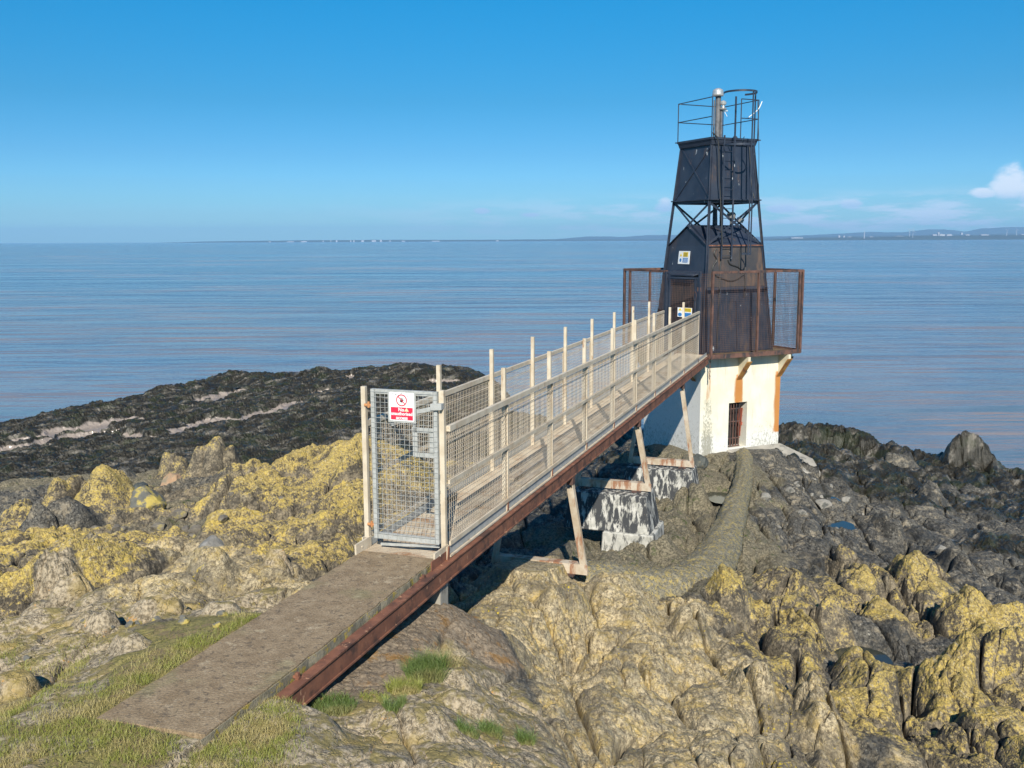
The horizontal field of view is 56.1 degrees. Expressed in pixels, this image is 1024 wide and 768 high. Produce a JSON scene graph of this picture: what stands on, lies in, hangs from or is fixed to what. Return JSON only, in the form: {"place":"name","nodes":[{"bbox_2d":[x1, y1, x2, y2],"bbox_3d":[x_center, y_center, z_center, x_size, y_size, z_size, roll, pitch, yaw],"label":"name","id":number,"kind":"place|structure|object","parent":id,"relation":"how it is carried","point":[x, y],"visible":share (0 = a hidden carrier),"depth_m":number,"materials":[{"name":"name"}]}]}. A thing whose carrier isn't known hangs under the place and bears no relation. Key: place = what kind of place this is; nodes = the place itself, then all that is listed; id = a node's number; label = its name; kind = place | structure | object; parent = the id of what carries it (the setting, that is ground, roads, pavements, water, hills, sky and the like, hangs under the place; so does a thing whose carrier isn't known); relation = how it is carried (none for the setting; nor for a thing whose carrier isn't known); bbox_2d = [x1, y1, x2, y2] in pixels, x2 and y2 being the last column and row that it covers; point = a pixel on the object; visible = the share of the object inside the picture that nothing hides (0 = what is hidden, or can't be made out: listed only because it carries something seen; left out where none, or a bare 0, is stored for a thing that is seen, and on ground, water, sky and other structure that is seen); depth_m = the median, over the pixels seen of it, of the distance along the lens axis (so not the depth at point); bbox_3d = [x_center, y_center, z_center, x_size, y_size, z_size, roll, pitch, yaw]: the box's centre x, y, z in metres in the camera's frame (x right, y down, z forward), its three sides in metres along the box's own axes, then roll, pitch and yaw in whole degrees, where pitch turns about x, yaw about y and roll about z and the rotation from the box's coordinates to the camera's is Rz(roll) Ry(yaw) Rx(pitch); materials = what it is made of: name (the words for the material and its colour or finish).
{"place":"outdoors","nodes":[
{"label":"outdoors","id":0,"kind":"place"},
{"bbox_2d":[179,618,189,624],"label":"stone","id":1,"kind":"object","parent":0,"point":[184,621],"visible":1,"depth_m":8.71,"materials":[{"name":"yellow stone"}]},
{"bbox_2d":[212,621,220,627],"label":"stone","id":2,"kind":"object","parent":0,"point":[217,623],"visible":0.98,"depth_m":8.47,"materials":[{"name":"yellow stone"}]},
{"bbox_2d":[166,239,672,242],"bbox_3d":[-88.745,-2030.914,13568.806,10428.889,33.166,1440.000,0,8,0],"label":"coast","id":3,"kind":"structure","parent":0,"point":[441,240],"depth_m":13199.16},
{"bbox_2d":[0,362,1023,767],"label":"rocky shore","id":4,"kind":"structure","parent":0,"point":[726,666],"depth_m":13.41,"materials":[{"name":"stone"}]},
{"bbox_2d":[23,655,30,660],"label":"stone","id":5,"kind":"object","parent":4,"relation":"on","point":[25,657],"visible":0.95,"depth_m":8.46,"materials":[{"name":"grey stone"}]},
{"bbox_2d":[111,524,119,529],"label":"stone","id":6,"kind":"object","parent":4,"relation":"on","point":[115,526],"visible":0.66,"depth_m":18.52,"materials":[{"name":"grey stone"}]},
{"bbox_2d":[125,621,134,627],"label":"stone","id":7,"kind":"object","parent":4,"relation":"on","point":[130,623],"visible":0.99,"depth_m":8.98,"materials":[{"name":"grey stone"}]},
{"bbox_2d":[133,482,148,488],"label":"boulder","id":8,"kind":"object","parent":4,"relation":"on","point":[136,485],"visible":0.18,"depth_m":25.02,"materials":[{"name":"grey stone"}]},
{"bbox_2d":[129,485,166,509],"bbox_3d":[-8.381,2.737,22.054,0.821,0.792,0.688,-14,22,-21],"label":"boulder","id":9,"kind":"object","parent":4,"relation":"on","point":[145,496],"visible":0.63,"depth_m":21.86,"materials":[{"name":"stone"}]},
{"bbox_2d":[0,610,310,767],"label":"short grass","id":10,"kind":"structure","parent":4,"relation":"on","point":[83,737],"depth_m":6.74,"materials":[{"name":"green plant"}]},
{"bbox_2d":[150,522,165,530],"bbox_3d":[-6.815,2.754,18.500,0.302,0.196,0.229,-14,15,-13],"label":"stone","id":11,"kind":"object","parent":4,"relation":"on","point":[157,526],"visible":0.9,"depth_m":18.42,"materials":[{"name":"grey stone"}]},
{"bbox_2d":[160,473,181,485],"bbox_3d":[-9.614,2.881,27.192,0.668,0.696,0.701,5,5,-21],"label":"boulder","id":12,"kind":"object","parent":4,"relation":"on","point":[169,478],"visible":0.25,"depth_m":27.03,"materials":[{"name":"stone"}]},
{"bbox_2d":[171,509,187,518],"bbox_3d":[-6.641,2.594,19.185,0.313,0.202,0.236,2,0,-33],"label":"stone","id":13,"kind":"object","parent":4,"relation":"on","point":[178,514],"visible":1,"depth_m":19.11,"materials":[{"name":"grey stone"}]},
{"bbox_2d":[182,525,189,532],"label":"stone","id":14,"kind":"object","parent":4,"relation":"on","point":[185,528],"visible":0.74,"depth_m":18.15,"materials":[{"name":"grey stone"}]},
{"bbox_2d":[188,525,201,533],"bbox_3d":[-5.944,2.746,18.108,0.328,0.187,0.240,0,13,-5],"label":"stone","id":15,"kind":"object","parent":4,"relation":"on","point":[195,529],"visible":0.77,"depth_m":18.02,"materials":[{"name":"grey stone"}]},
{"bbox_2d":[198,535,224,547],"bbox_3d":[-4.106,2.238,13.046,0.362,0.352,0.488,-5,10,-30],"label":"boulder","id":16,"kind":"object","parent":4,"relation":"on","point":[213,540],"visible":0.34,"depth_m":12.97,"materials":[{"name":"grey stone"}]},
{"bbox_2d":[216,610,227,615],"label":"stone","id":17,"kind":"object","parent":4,"relation":"on","point":[220,613],"visible":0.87,"depth_m":8.87,"materials":[{"name":"grey stone"}]},
{"bbox_2d":[218,514,227,522],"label":"stone","id":18,"kind":"object","parent":4,"relation":"on","point":[222,518],"visible":1,"depth_m":17.92,"materials":[{"name":"grey stone"}]},
{"bbox_2d":[216,384,245,387],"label":"rock pool","id":19,"kind":"object","parent":4,"relation":"on","point":[235,385],"visible":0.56,"depth_m":58.74,"materials":[{"name":"grey liquid"}]},
{"bbox_2d":[96,551,447,745],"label":"concrete ramp","id":20,"kind":"structure","parent":4,"relation":"on","point":[209,693],"depth_m":7.99,"materials":[{"name":"beige concrete"}]},
{"bbox_2d":[310,687,360,716],"bbox_3d":[-1.429,2.606,7.707,0.498,0.186,0.468,0,8,0],"label":"grass tuft","id":21,"kind":"object","parent":4,"relation":"on","point":[331,708],"visible":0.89,"depth_m":7.73,"materials":[{"name":"green plant"}]},
{"bbox_2d":[357,688,391,702],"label":"grass tuft","id":22,"kind":"object","parent":4,"relation":"on","point":[371,699],"visible":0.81,"depth_m":7.91,"materials":[{"name":"green plant"}]},
{"bbox_2d":[377,689,410,714],"bbox_3d":[-0.921,2.519,7.535,0.326,0.238,0.327,0,8,0],"label":"grass tuft","id":23,"kind":"object","parent":4,"relation":"on","point":[396,705],"visible":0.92,"depth_m":7.52,"materials":[{"name":"green plant"}]},
{"bbox_2d":[379,673,426,694],"bbox_3d":[-0.905,2.547,8.098,0.471,0.166,0.450,0,8,0],"label":"grass tuft","id":24,"kind":"object","parent":4,"relation":"on","point":[396,685],"visible":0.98,"depth_m":8.08,"materials":[{"name":"green plant"}]},
{"bbox_2d":[396,642,457,683],"bbox_3d":[-0.753,2.485,8.488,0.625,0.273,0.598,6,11,38],"label":"grass tuft","id":25,"kind":"object","parent":4,"relation":"on","point":[424,666],"visible":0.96,"depth_m":8.46,"materials":[{"name":"green plant"}]},
{"bbox_2d":[417,641,466,667],"bbox_3d":[-0.615,2.515,8.682,0.542,0.325,0.470,-4,9,-23],"label":"grass tuft","id":26,"kind":"object","parent":4,"relation":"on","point":[454,664],"visible":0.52,"depth_m":8.67,"materials":[{"name":"plant"}]},
{"bbox_2d":[453,715,481,738],"bbox_3d":[-0.346,2.671,7.463,0.296,0.210,0.311,0,8,0],"label":"grass tuft","id":27,"kind":"object","parent":4,"relation":"on","point":[465,729],"visible":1,"depth_m":7.45,"materials":[{"name":"green plant"}]},
{"bbox_2d":[475,716,507,739],"bbox_3d":[-0.164,2.757,7.694,0.342,0.222,0.315,0,8,0],"label":"grass tuft","id":28,"kind":"object","parent":4,"relation":"on","point":[489,728],"visible":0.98,"depth_m":7.67,"materials":[{"name":"green plant"}]},
{"bbox_2d":[512,722,539,745],"bbox_3d":[0.109,2.872,7.771,0.300,0.208,0.339,0,8,0],"label":"grass tuft","id":29,"kind":"object","parent":4,"relation":"on","point":[524,738],"visible":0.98,"depth_m":7.78,"materials":[{"name":"green plant"}]},
{"bbox_2d":[491,476,587,576],"bbox_3d":[0.429,2.179,15.091,1.605,1.574,0.245,3,9,19],"label":"trestle","id":30,"kind":"object","parent":4,"relation":"on","point":[574,568],"visible":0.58,"depth_m":14.93,"materials":[{"name":"paint"}]},
{"bbox_2d":[563,486,663,550],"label":"concrete pier","id":31,"kind":"structure","parent":4,"relation":"on","point":[621,519],"depth_m":19.35,"materials":[{"name":"paint"}]},
{"bbox_2d":[575,421,651,492],"bbox_3d":[2.069,1.440,19.649,1.625,1.474,0.245,3,9,19],"label":"trestle","id":32,"kind":"object","parent":31,"relation":"on","point":[633,486],"visible":0.72,"depth_m":19.58,"materials":[{"name":"paint"}]},
{"bbox_2d":[569,447,752,599],"bbox_3d":[4.783,2.672,21.950,2.362,1.613,15.250,3,9,24],"label":"pipe casing","id":33,"kind":"object","parent":4,"relation":"on","point":[722,541],"visible":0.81,"depth_m":17.78,"materials":[{"name":"concrete"}]},
{"bbox_2d":[624,463,698,500],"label":"concrete pier","id":34,"kind":"structure","parent":4,"relation":"on","point":[669,482],"depth_m":24.42,"materials":[{"name":"paint"}]},
{"bbox_2d":[628,384,693,468],"bbox_3d":[3.845,1.041,24.639,1.726,2.174,0.245,3,9,19],"label":"trestle","id":35,"kind":"object","parent":34,"relation":"on","point":[679,463],"visible":0.69,"depth_m":24.58,"materials":[{"name":"paint"}]},
{"bbox_2d":[274,302,708,704],"bbox_3d":[1.542,-0.060,17.945,1.122,2.070,22.921,3,9,19],"label":"footbridge","id":36,"kind":"object","parent":35,"relation":"on","point":[474,504],"visible":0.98,"depth_m":13.05,"materials":[{"name":"metal"}]},
{"bbox_2d":[364,388,443,547],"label":"gate","id":37,"kind":"structure","parent":36,"relation":"attached to","point":[402,406],"depth_m":10.33,"materials":[{"name":"metal"}]},
{"bbox_2d":[693,453,708,468],"bbox_3d":[5.215,2.196,26.919,0.598,0.516,0.554,4,10,28],"label":"boulder","id":38,"kind":"object","parent":4,"relation":"on","point":[701,461],"visible":0.64,"depth_m":26.66,"materials":[{"name":"grey stone"}]},
{"bbox_2d":[626,88,799,455],"bbox_3d":[6.319,-3.402,30.278,4.050,11.455,4.050,-4,9,-25],"label":"lighthouse","id":39,"kind":"object","parent":4,"relation":"on","point":[733,400],"visible":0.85,"depth_m":29.39,"materials":[{"name":"black paint"}]},
{"bbox_2d":[667,282,693,349],"bbox_3d":[5.284,-2.136,29.908,0.186,2.030,1.379,-4,9,-25],"label":"entrance door","id":40,"kind":"structure","parent":39,"relation":"in","point":[676,296],"depth_m":29.92,"materials":[{"name":"black metal"}]},
{"bbox_2d":[622,268,804,358],"bbox_3d":[6.285,-2.365,30.444,3.999,2.555,4.004,-4,9,-25],"label":"cage","id":41,"kind":"object","parent":39,"relation":"on","point":[646,293],"visible":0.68,"depth_m":29.14,"materials":[{"name":"metal"}]},
{"bbox_2d":[728,402,740,446],"bbox_3d":[6.813,1.257,29.580,0.500,1.357,0.038,-4,9,-25],"label":"grille door","id":42,"kind":"structure","parent":39,"relation":"in","point":[730,408],"depth_m":29.60,"materials":[{"name":"brown metal"}]},
{"bbox_2d":[707,492,727,503],"bbox_3d":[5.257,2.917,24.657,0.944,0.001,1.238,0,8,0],"label":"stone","id":43,"kind":"object","parent":4,"relation":"on","point":[716,497],"visible":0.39,"depth_m":24.76,"materials":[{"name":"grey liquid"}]},
{"bbox_2d":[760,493,770,500],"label":"stone","id":44,"kind":"object","parent":4,"relation":"on","point":[766,496],"visible":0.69,"depth_m":24.48,"materials":[{"name":"grey stone"}]},
{"bbox_2d":[727,443,820,476],"bbox_3d":[7.960,2.514,29.561,2.742,1.066,1.683,0,8,0],"label":"concrete apron","id":45,"kind":"object","parent":4,"relation":"on","point":[786,451],"visible":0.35,"depth_m":29.78,"materials":[{"name":"grey concrete"}]},
{"bbox_2d":[785,487,794,492],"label":"stone","id":46,"kind":"object","parent":4,"relation":"on","point":[789,490],"visible":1,"depth_m":25.31,"materials":[{"name":"grey stone"}]},
{"bbox_2d":[798,509,806,514],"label":"stone","id":47,"kind":"object","parent":4,"relation":"on","point":[801,511],"visible":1,"depth_m":23.75,"materials":[{"name":"grey stone"}]},
{"bbox_2d":[815,499,831,508],"bbox_3d":[8.158,3.158,25.160,0.399,0.290,0.317,-1,9,-5],"label":"stone","id":48,"kind":"object","parent":4,"relation":"on","point":[823,503],"visible":1,"depth_m":25.03,"materials":[{"name":"grey stone"}]},
{"bbox_2d":[823,495,842,501],"bbox_3d":[8.660,3.155,26.349,0.666,0.001,1.093,0,8,0],"label":"rock pool","id":49,"kind":"object","parent":4,"relation":"on","point":[826,496],"visible":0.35,"depth_m":26.50,"materials":[{"name":"grey liquid"}]},
{"bbox_2d":[827,521,855,529],"bbox_3d":[8.253,3.561,23.986,0.683,0.001,1.092,0,8,0],"label":"rock pool","id":50,"kind":"object","parent":4,"relation":"on","point":[844,524],"visible":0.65,"depth_m":24.07,"materials":[{"name":"blue liquid"}]},
{"bbox_2d":[840,496,850,502],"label":"stone","id":51,"kind":"object","parent":4,"relation":"on","point":[845,499],"visible":0.9,"depth_m":26.17,"materials":[{"name":"grey stone"}]},
{"bbox_2d":[834,646,892,664],"bbox_3d":[5.429,4.246,15.080,0.905,0.001,1.478,0,8,0],"label":"rock pool","id":52,"kind":"object","parent":4,"relation":"on","point":[880,656],"visible":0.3,"depth_m":15.09,"materials":[{"name":"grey liquid"}]},
{"bbox_2d":[934,544,945,553],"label":"stone","id":53,"kind":"object","parent":4,"relation":"on","point":[939,549],"visible":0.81,"depth_m":21.29,"materials":[{"name":"grey stone"}]},
{"bbox_2d":[0,239,1023,469],"bbox_3d":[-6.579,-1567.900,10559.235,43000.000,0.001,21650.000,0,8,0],"label":"sea water","id":54,"kind":"structure","parent":0,"point":[913,345],"depth_m":120.88,"materials":[{"name":"blue liquid"}]},
{"bbox_2d":[0,0,1023,242],"label":"sky","id":55,"kind":"structure","parent":0,"point":[122,121],"materials":[{"name":"blue"}]},
{"bbox_2d":[564,227,1023,238],"bbox_3d":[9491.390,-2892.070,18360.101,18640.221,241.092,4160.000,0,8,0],"label":"hills","id":56,"kind":"structure","parent":0,"point":[1006,230],"depth_m":17666.94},
{"bbox_2d":[757,234,1018,239],"bbox_3d":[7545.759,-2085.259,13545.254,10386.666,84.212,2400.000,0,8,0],"label":"hills","id":57,"kind":"structure","parent":0,"point":[866,236],"depth_m":13300.64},
{"bbox_2d":[759,235,1023,240],"bbox_3d":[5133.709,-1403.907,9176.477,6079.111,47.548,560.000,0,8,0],"label":"coast","id":58,"kind":"structure","parent":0,"point":[990,237],"depth_m":9022.72}
]}

